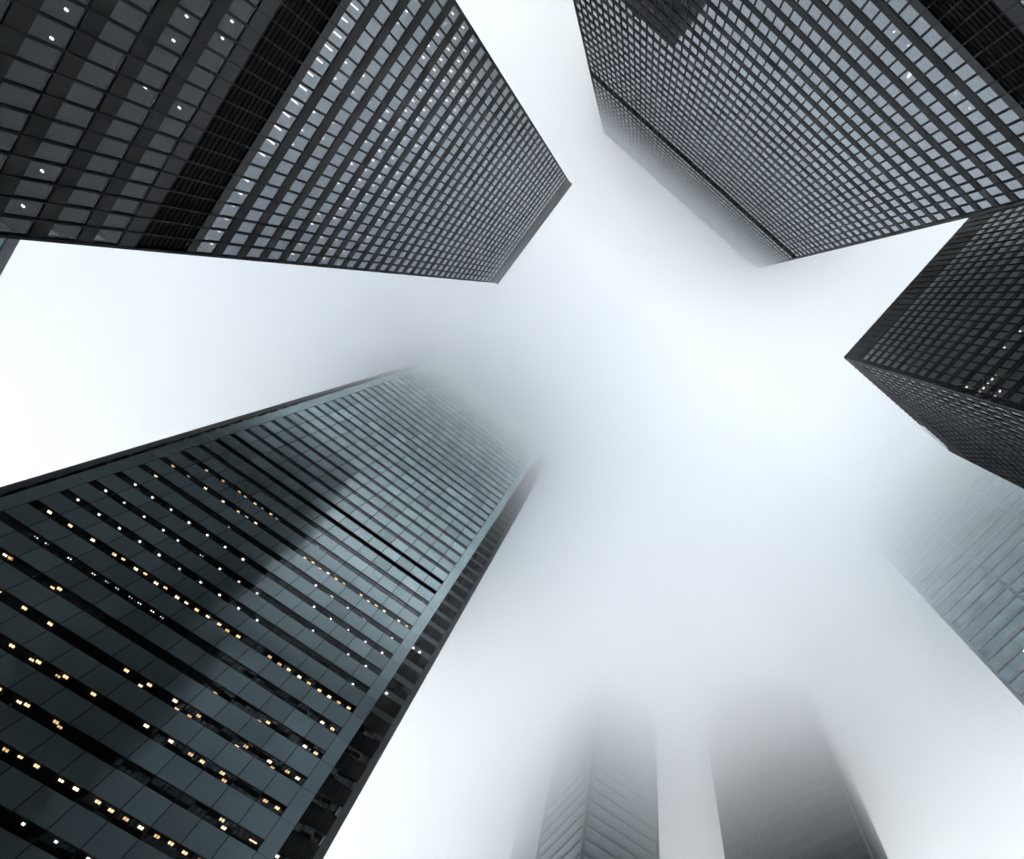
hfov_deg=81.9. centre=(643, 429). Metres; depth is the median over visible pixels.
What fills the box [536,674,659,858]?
office tower
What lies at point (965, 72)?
window
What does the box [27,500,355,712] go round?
ribbon window
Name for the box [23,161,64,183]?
window
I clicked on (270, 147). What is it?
window
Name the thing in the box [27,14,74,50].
window
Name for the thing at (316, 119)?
window
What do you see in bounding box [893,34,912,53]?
window
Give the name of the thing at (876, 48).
window
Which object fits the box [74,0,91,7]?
window
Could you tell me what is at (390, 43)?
window
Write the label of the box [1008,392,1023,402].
window
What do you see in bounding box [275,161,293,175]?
window
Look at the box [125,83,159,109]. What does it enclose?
window
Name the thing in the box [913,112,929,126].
window
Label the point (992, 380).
window
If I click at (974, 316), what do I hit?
window
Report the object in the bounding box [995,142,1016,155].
window
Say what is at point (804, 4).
window
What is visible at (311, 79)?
window
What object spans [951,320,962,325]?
window
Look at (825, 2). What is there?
window
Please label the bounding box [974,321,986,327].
window
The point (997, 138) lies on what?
window
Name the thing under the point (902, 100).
window
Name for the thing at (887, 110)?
window
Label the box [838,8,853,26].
window
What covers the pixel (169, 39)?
window
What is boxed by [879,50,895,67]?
window
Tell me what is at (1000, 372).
window
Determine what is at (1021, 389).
window
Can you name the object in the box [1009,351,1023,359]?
window
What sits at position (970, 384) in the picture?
window
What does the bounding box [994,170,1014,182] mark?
window
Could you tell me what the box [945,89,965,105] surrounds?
window
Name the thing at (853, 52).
window
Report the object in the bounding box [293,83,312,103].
window
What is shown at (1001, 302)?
window
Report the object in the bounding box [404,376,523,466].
ribbon window
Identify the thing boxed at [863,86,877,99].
window
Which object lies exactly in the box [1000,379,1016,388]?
window
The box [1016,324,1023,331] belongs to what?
window
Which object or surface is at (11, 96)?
window
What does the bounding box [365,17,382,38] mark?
window
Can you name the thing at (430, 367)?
ribbon window
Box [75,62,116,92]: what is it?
window
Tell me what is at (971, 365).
window
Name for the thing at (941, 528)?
office tower
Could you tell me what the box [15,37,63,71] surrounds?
window
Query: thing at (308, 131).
window
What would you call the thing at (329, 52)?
window
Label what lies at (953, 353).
window
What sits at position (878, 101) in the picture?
window
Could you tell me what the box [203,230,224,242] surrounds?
window
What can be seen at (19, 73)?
window
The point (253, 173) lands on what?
window
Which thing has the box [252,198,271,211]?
window
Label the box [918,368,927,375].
window
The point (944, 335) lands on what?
window
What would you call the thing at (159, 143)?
window
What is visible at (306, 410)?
ribbon window
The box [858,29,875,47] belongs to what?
window
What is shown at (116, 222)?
window
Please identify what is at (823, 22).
window
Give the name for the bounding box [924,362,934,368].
window
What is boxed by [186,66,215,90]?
window
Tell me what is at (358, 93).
window
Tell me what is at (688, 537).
sky
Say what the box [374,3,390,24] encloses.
window
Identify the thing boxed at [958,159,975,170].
window
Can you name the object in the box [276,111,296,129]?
window
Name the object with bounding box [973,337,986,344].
window
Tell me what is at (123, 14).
window
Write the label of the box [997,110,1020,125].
window
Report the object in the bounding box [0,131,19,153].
window
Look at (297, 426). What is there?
ribbon window
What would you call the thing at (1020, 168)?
window
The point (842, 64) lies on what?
window
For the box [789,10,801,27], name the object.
window
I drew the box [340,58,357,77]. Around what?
window
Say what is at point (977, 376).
window
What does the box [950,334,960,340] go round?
window
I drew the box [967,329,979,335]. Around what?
window
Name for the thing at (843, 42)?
window
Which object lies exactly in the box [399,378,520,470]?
ribbon window
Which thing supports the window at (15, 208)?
in the office tower at (402, 137)
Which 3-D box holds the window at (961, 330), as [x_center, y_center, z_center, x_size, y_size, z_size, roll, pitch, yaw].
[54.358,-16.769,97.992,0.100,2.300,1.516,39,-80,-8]
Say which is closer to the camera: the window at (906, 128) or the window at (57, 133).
the window at (57, 133)
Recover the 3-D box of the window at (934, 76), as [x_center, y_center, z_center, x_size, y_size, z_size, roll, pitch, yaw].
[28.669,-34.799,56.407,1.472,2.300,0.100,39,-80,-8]
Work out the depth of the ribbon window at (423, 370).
189.21 m
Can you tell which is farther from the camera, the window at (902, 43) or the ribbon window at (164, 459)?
the ribbon window at (164, 459)
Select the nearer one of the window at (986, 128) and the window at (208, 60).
the window at (208, 60)
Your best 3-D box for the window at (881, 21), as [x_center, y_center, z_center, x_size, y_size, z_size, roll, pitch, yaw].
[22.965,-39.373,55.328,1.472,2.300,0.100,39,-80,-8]
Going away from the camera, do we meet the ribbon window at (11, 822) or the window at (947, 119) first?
the ribbon window at (11, 822)
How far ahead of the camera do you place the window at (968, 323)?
97.80 m
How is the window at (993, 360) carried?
in the office tower at (937, 350)
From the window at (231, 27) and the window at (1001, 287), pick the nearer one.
the window at (231, 27)
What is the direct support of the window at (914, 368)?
in the office tower at (937, 350)
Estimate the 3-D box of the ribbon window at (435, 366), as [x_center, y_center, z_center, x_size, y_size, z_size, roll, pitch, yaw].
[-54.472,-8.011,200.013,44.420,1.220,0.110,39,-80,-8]
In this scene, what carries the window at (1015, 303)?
in the office tower at (937, 350)
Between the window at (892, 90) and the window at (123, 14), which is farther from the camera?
the window at (892, 90)
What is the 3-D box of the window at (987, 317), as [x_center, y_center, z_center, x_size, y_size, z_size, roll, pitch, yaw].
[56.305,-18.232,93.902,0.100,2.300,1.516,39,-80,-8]
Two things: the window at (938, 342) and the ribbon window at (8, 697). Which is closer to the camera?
the ribbon window at (8, 697)
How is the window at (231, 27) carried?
in the office tower at (402, 137)
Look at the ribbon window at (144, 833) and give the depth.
49.54 m
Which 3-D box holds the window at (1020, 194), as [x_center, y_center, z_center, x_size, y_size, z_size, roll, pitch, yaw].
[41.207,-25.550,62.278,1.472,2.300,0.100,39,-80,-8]
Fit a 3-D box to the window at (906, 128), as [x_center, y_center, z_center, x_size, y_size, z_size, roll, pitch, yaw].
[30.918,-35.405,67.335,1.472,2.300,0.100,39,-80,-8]
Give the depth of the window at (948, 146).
64.57 m
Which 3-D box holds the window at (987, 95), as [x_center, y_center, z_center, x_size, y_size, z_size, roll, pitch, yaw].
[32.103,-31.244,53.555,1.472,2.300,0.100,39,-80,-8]
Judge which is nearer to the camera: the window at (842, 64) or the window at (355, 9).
the window at (355, 9)
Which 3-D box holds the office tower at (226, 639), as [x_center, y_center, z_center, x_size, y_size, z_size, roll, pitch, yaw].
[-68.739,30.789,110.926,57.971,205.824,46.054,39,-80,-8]
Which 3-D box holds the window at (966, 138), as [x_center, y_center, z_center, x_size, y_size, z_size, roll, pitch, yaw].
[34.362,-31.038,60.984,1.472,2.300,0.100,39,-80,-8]
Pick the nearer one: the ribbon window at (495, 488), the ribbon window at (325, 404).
the ribbon window at (325, 404)
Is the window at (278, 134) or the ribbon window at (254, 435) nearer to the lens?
the window at (278, 134)
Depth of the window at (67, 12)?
33.64 m
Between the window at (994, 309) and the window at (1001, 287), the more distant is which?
the window at (1001, 287)
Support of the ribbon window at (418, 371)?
in the office tower at (226, 639)
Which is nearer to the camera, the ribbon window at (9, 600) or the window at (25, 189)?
the window at (25, 189)
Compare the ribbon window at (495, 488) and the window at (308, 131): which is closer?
the window at (308, 131)
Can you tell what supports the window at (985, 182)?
in the office tower at (757, 134)
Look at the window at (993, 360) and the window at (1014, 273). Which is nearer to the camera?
the window at (993, 360)
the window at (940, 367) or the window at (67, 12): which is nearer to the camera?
the window at (67, 12)
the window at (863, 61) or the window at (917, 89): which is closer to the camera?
the window at (917, 89)
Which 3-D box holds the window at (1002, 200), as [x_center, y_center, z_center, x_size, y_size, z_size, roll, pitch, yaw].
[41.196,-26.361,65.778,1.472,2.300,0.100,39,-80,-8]
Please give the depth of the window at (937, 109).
60.46 m
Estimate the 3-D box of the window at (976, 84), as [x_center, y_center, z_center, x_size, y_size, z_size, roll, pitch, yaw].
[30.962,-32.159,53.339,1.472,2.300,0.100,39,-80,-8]
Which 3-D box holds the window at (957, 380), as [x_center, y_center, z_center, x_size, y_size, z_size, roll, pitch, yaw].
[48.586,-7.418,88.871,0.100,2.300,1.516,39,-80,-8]
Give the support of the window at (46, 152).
in the office tower at (402, 137)
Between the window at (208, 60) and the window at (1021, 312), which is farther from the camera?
the window at (1021, 312)
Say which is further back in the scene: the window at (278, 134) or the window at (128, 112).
the window at (278, 134)
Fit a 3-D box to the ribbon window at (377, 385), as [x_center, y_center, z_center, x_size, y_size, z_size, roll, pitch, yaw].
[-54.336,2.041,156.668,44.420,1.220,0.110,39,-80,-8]
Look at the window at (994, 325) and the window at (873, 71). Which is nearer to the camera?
the window at (873, 71)
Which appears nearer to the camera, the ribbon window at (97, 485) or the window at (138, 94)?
the window at (138, 94)
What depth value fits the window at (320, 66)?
53.58 m
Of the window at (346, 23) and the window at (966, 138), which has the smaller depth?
the window at (346, 23)
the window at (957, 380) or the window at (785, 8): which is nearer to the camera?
the window at (785, 8)
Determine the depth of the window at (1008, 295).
93.19 m
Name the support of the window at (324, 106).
in the office tower at (402, 137)
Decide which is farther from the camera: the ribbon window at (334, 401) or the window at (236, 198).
the ribbon window at (334, 401)
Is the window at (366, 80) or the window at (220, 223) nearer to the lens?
the window at (220, 223)
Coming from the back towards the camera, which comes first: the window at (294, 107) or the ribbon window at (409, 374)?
the ribbon window at (409, 374)
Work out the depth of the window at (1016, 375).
77.71 m
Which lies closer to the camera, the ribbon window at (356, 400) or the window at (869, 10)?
the window at (869, 10)
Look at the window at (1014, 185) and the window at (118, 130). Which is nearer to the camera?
the window at (118, 130)
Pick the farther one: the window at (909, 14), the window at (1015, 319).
the window at (1015, 319)
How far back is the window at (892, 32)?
55.58 m
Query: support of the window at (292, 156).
in the office tower at (402, 137)
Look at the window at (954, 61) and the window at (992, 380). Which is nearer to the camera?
the window at (954, 61)
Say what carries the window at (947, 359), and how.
in the office tower at (937, 350)
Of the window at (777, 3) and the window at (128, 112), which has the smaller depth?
the window at (128, 112)
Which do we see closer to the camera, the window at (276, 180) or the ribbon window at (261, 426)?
the window at (276, 180)
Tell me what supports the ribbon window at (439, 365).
in the office tower at (226, 639)
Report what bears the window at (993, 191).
in the office tower at (757, 134)
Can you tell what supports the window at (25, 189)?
in the office tower at (402, 137)
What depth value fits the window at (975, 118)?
57.31 m
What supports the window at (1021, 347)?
in the office tower at (937, 350)
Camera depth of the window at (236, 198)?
56.15 m
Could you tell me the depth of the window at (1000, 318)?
90.39 m
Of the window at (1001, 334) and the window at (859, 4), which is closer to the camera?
the window at (859, 4)
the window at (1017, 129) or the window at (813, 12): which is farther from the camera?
the window at (813, 12)
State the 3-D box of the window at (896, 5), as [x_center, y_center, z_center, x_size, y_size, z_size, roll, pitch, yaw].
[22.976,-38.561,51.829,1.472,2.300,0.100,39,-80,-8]
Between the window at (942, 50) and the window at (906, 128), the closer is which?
the window at (942, 50)
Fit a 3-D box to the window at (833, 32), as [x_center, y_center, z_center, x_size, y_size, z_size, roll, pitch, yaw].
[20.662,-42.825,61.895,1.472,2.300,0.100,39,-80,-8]
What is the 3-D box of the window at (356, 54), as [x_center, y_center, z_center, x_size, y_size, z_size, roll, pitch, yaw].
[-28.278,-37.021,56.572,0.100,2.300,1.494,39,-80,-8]
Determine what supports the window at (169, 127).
in the office tower at (402, 137)
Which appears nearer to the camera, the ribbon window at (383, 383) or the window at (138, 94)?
the window at (138, 94)
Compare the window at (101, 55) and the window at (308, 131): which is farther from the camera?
the window at (308, 131)
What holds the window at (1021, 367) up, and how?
in the office tower at (937, 350)
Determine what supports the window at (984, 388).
in the office tower at (937, 350)
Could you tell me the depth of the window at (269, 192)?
59.47 m
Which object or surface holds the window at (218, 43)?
in the office tower at (402, 137)
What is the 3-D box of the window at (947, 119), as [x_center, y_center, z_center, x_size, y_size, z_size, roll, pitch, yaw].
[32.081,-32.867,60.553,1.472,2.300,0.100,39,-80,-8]
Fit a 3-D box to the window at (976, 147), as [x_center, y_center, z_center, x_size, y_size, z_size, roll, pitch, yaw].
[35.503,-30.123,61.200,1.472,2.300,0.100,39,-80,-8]
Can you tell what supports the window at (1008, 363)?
in the office tower at (937, 350)
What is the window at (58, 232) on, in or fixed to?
in the office tower at (402, 137)
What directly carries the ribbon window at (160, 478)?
in the office tower at (226, 639)
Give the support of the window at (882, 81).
in the office tower at (757, 134)
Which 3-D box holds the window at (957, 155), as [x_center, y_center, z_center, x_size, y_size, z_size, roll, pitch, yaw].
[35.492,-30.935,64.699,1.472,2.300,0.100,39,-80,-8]
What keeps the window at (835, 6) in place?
in the office tower at (757, 134)
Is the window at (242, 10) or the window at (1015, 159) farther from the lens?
the window at (1015, 159)
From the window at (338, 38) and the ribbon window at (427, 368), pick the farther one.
the ribbon window at (427, 368)
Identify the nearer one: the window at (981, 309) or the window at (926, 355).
the window at (981, 309)
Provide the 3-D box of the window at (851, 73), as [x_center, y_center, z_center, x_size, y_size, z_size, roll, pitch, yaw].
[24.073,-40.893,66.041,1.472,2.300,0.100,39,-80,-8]
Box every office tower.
[0,0,571,284]
[0,238,19,274]
[0,361,546,858]
[510,757,554,858]
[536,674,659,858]
[573,0,1023,269]
[704,670,887,858]
[844,204,1023,488]
[858,442,1023,704]
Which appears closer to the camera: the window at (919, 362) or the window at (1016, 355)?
the window at (1016, 355)
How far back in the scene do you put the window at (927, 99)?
60.17 m
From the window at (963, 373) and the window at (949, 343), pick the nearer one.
the window at (963, 373)
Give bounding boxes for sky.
[0,0,1023,858]
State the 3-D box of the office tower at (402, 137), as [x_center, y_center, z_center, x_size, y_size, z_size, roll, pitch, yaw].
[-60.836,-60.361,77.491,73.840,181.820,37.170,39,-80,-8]
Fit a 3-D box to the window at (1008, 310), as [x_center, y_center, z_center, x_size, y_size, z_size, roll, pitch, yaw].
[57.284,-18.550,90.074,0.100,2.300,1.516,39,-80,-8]
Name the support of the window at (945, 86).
in the office tower at (757, 134)
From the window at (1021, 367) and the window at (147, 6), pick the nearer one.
the window at (147, 6)
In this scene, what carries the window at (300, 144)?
in the office tower at (402, 137)
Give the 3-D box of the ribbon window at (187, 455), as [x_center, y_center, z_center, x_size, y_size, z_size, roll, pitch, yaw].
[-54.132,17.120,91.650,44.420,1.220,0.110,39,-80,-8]
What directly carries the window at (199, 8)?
in the office tower at (402, 137)
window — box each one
[0,0,11,23]
[0,82,41,113]
[0,107,29,133]
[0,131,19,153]
[0,154,8,172]
[0,217,34,236]
[0,511,341,734]
[0,547,324,758]
[0,588,306,785]
[0,634,286,816]
[0,684,263,851]
[0,741,203,858]
[0,806,96,858]
[2,199,44,219]
[4,60,52,92]
[12,180,54,201]
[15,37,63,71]
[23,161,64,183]
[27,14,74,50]
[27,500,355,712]
[33,142,74,166]
[39,0,86,29]
[43,122,84,147]
[46,224,83,240]
[54,103,94,129]
[56,207,92,225]
[58,489,368,692]
[64,83,105,111]
[66,190,101,209]
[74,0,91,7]
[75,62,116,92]
[75,173,110,192]
[85,155,120,176]
[87,41,126,72]
[88,480,381,674]
[92,230,124,244]
[95,137,130,159]
[97,21,138,53]
[101,214,132,230]
[104,119,140,143]
[109,0,149,34]
[110,198,141,215]
[114,472,392,658]
[115,101,149,126]
[119,182,150,200]
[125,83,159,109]
[126,0,157,14]
[128,166,159,185]
[135,64,169,91]
[138,150,168,170]
[138,464,402,643]
[146,45,180,73]
[147,134,178,154]
[157,26,190,55]
[157,117,187,139]
[159,457,411,629]
[167,7,200,38]
[167,100,196,123]
[176,83,206,107]
[178,0,212,19]
[179,450,420,616]
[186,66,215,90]
[195,242,217,254]
[196,48,226,74]
[198,444,428,604]
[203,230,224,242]
[206,31,235,58]
[211,217,232,230]
[215,439,435,594]
[217,13,245,41]
[218,204,240,218]
[226,191,248,205]
[227,0,256,24]
[230,434,442,583]
[235,178,255,193]
[237,222,256,233]
[243,165,263,180]
[244,210,263,222]
[245,429,449,574]
[248,0,261,7]
[251,152,272,168]
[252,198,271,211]
[258,424,455,565]
[259,138,280,155]
[259,186,278,199]
[267,173,286,187]
[268,125,288,142]
[271,420,461,556]
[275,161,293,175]
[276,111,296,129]
[282,148,301,164]
[282,416,466,548]
[284,98,305,116]
[291,136,309,151]
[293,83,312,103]
[293,412,471,541]
[299,123,317,139]
[302,70,322,90]
[304,409,476,534]
[307,110,324,127]
[310,56,330,76]
[314,406,480,528]
[315,97,333,115]
[319,41,339,62]
[323,84,341,102]
[323,403,485,521]
[328,27,347,49]
[331,71,349,90]
[332,400,489,515]
[337,12,356,35]
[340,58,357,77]
[341,397,493,509]
[346,0,365,21]
[348,44,366,64]
[348,395,496,505]
[350,85,366,101]
[356,392,500,499]
[357,30,374,51]
[358,72,374,90]
[360,0,370,7]
[363,390,503,494]
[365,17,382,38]
[366,60,382,78]
[370,388,506,490]
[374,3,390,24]
[374,47,389,65]
[377,385,509,485]
[382,34,397,53]
[383,0,399,12]
[383,383,512,481]
[388,382,515,477]
[394,380,518,473]
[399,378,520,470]
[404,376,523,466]
[409,374,525,463]
[414,373,527,459]
[418,371,529,456]
[423,370,531,453]
[427,368,533,450]
[430,367,535,447]
[435,366,537,445]
[439,365,539,442]
[770,0,781,8]
[779,1,792,17]
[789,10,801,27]
[797,0,811,11]
[798,20,811,36]
[807,4,821,21]
[808,30,821,45]
[817,14,831,31]
[817,39,831,54]
[820,0,829,5]
[826,48,840,64]
[827,0,843,16]
[827,24,841,41]
[835,58,849,72]
[837,34,851,51]
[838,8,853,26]
[845,67,859,81]
[846,44,861,60]
[848,18,864,36]
[850,0,866,9]
[854,77,868,90]
[856,54,871,70]
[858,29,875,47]
[861,0,879,20]
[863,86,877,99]
[866,64,881,79]
[868,40,885,57]
[872,12,890,31]
[872,95,886,108]
[875,74,891,89]
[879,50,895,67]
[881,104,895,117]
[882,23,901,42]
[884,84,900,98]
[887,0,907,13]
[889,60,906,77]
[890,113,904,126]
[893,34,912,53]
[894,93,910,107]
[899,4,918,25]
[899,71,916,87]
[899,122,914,134]
[904,46,922,63]
[904,103,919,116]
[908,81,926,96]
[908,366,918,372]
[909,16,930,37]
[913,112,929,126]
[914,56,933,74]
[914,359,924,366]
[918,91,936,106]
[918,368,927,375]
[920,353,930,359]
[921,28,942,48]
[922,122,938,134]
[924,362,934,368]
[925,67,944,84]
[927,346,936,352]
[928,102,946,116]
[928,371,939,378]
[930,355,940,361]
[931,131,948,143]
[932,40,953,59]
[932,340,943,345]
[935,78,954,95]
[935,364,945,371]
[937,348,947,354]
[938,112,956,125]
[939,333,948,339]
[939,374,951,381]
[940,141,957,152]
[941,357,952,364]
[943,52,965,71]
[943,341,954,347]
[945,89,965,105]
[945,326,955,332]
[946,367,957,374]
[947,122,966,135]
[948,350,959,356]
[949,150,966,161]
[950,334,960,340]
[950,377,962,385]
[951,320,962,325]
[952,359,964,366]
[954,64,976,82]
[954,343,965,349]
[955,327,967,333]
[956,100,976,115]
[957,131,975,144]
[957,313,968,318]
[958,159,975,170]
[958,369,970,377]
[959,352,971,359]
[961,336,972,342]
[962,320,973,326]
[963,380,977,388]
[964,362,978,369]
[965,75,987,93]
[966,111,986,125]
[966,141,985,154]
[966,345,978,351]
[967,168,984,179]
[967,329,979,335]
[968,314,980,319]
[971,372,984,380]
[972,354,985,361]
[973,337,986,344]
[974,306,986,313]
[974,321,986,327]
[976,87,998,104]
[976,121,996,135]
[976,151,995,163]
[976,177,993,188]
[977,384,991,392]
[978,364,992,372]
[979,347,992,354]
[980,330,992,336]
[981,299,993,306]
[981,314,993,320]
[985,131,1006,145]
[985,161,1004,172]
[985,186,1002,196]
[985,357,1000,364]
[985,376,999,384]
[986,339,1000,346]
[987,98,1009,115]
[987,322,1000,329]
[988,292,1000,299]
[988,307,1000,313]
[992,367,1008,376]
[992,388,1008,397]
[993,195,1011,205]
[993,349,1007,356]
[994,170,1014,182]
[994,331,1007,338]
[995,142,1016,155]
[995,300,1007,305]
[995,315,1007,322]
[996,285,1007,290]
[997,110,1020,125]
[1000,359,1015,367]
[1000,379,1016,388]
[1001,292,1014,298]
[1001,307,1014,313]
[1001,323,1015,330]
[1001,341,1015,348]
[1002,278,1014,283]
[1004,180,1023,191]
[1005,152,1023,165]
[1007,121,1023,136]
[1008,333,1023,340]
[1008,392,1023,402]
[1009,270,1021,276]
[1009,285,1021,290]
[1009,300,1022,307]
[1009,316,1022,322]
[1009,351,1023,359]
[1009,371,1023,379]
[1013,190,1023,200]
[1015,164,1023,175]
[1015,277,1023,283]
[1015,292,1023,298]
[1016,308,1023,314]
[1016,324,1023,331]
[1016,343,1023,350]
[1016,362,1023,370]
[1017,384,1023,392]
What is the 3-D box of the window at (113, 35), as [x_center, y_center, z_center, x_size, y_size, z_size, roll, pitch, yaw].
[-33.934,-25.357,37.025,0.100,2.300,1.494,39,-80,-8]
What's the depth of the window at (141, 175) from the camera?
45.62 m
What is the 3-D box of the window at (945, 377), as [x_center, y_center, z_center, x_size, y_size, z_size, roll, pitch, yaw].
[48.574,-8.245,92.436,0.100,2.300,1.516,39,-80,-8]
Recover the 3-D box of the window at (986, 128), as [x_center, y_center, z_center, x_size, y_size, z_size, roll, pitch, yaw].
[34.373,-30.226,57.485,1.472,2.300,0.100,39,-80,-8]
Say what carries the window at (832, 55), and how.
in the office tower at (757, 134)
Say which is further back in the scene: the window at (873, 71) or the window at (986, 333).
the window at (986, 333)
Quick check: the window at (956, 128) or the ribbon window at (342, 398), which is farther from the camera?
the ribbon window at (342, 398)
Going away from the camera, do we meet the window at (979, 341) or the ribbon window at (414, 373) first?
the window at (979, 341)
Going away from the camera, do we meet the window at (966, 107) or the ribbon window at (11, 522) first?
the window at (966, 107)
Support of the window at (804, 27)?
in the office tower at (757, 134)
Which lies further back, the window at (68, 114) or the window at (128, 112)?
the window at (128, 112)
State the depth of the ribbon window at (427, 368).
192.85 m
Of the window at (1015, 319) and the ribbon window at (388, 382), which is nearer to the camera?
the window at (1015, 319)
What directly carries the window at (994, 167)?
in the office tower at (757, 134)
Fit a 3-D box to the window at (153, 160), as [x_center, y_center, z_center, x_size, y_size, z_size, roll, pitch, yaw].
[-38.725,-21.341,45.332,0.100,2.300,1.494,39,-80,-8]
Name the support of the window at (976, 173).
in the office tower at (757, 134)
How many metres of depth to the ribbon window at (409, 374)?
178.34 m
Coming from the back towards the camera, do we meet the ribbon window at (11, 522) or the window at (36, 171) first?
the ribbon window at (11, 522)
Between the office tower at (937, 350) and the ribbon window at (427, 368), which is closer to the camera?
the office tower at (937, 350)
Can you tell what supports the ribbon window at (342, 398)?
in the office tower at (226, 639)
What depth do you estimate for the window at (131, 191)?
45.90 m
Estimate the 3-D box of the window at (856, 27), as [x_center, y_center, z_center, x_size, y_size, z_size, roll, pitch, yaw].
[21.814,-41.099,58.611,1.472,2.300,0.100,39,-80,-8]
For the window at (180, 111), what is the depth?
44.59 m
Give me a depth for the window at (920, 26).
52.30 m
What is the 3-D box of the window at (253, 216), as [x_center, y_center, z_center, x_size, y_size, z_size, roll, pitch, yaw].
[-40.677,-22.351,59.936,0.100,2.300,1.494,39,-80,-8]
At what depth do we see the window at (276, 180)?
59.22 m
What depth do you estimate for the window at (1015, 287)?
92.89 m
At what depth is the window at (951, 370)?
92.26 m
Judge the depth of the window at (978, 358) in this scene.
88.14 m
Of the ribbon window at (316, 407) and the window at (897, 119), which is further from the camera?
the ribbon window at (316, 407)
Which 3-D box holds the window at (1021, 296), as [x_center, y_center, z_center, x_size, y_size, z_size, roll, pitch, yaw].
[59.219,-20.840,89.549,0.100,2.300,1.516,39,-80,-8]
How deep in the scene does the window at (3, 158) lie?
36.29 m
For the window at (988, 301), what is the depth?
97.09 m
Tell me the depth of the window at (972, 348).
91.45 m
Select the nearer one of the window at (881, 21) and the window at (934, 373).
the window at (881, 21)
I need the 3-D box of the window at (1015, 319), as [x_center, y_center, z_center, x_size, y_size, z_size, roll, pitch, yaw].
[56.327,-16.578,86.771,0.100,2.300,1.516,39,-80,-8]
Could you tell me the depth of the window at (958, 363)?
91.95 m
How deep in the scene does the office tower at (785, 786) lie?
175.36 m
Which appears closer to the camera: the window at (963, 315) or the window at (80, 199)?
the window at (80, 199)
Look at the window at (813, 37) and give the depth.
65.26 m
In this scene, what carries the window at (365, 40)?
in the office tower at (402, 137)
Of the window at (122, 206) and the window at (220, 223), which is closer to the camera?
the window at (122, 206)
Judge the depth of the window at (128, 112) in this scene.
41.33 m
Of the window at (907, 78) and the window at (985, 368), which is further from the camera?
the window at (985, 368)
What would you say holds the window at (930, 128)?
in the office tower at (757, 134)
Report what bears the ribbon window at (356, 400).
in the office tower at (226, 639)
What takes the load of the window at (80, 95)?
in the office tower at (402, 137)
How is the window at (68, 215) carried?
in the office tower at (402, 137)
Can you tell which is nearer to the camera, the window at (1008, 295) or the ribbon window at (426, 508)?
the window at (1008, 295)
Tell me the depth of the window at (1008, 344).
84.00 m
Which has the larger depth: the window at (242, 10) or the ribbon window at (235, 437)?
the ribbon window at (235, 437)
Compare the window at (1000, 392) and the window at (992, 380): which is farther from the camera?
the window at (992, 380)
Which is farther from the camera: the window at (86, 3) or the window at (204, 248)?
the window at (204, 248)
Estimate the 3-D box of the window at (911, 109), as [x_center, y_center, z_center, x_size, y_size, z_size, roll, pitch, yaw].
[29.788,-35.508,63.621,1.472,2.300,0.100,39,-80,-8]
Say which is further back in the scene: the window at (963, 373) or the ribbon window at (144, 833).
the window at (963, 373)
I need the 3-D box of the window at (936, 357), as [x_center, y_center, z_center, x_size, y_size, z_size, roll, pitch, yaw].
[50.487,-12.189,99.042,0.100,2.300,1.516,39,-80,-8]
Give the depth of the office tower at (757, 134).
81.61 m
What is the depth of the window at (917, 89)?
59.96 m
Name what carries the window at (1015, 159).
in the office tower at (757, 134)
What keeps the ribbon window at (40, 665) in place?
in the office tower at (226, 639)
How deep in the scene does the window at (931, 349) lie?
102.42 m
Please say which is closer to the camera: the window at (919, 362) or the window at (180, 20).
the window at (180, 20)
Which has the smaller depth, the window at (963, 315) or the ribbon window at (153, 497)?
the ribbon window at (153, 497)
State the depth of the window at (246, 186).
55.91 m
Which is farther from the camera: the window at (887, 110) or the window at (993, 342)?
the window at (993, 342)
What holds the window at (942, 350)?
in the office tower at (937, 350)
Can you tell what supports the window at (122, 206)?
in the office tower at (402, 137)
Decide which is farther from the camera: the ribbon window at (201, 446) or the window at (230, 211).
the ribbon window at (201, 446)
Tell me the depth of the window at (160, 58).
40.55 m
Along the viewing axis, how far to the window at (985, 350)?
87.91 m
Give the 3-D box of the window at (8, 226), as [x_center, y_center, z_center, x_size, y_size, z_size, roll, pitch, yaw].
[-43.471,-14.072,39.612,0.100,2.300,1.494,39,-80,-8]
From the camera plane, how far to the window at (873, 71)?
62.85 m
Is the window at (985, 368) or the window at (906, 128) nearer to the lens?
the window at (906, 128)
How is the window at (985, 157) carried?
in the office tower at (757, 134)
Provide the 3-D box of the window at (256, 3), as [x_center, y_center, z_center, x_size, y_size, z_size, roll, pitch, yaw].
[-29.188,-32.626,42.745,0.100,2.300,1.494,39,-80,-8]
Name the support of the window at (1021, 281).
in the office tower at (937, 350)
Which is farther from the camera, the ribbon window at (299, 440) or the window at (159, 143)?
the ribbon window at (299, 440)
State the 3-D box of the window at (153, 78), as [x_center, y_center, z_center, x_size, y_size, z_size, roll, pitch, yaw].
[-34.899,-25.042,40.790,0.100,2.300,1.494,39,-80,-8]
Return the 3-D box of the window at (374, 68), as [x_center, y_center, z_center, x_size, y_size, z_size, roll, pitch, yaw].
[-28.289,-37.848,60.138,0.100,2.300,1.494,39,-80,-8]
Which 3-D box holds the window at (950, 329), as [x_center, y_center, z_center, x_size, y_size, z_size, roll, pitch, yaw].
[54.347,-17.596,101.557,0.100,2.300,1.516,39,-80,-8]
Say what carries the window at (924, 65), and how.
in the office tower at (757, 134)
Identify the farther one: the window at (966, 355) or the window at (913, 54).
the window at (966, 355)
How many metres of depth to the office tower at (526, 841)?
198.61 m
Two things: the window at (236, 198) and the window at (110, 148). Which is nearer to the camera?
the window at (110, 148)
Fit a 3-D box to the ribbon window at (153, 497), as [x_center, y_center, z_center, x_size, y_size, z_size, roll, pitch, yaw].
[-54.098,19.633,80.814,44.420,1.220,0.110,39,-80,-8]

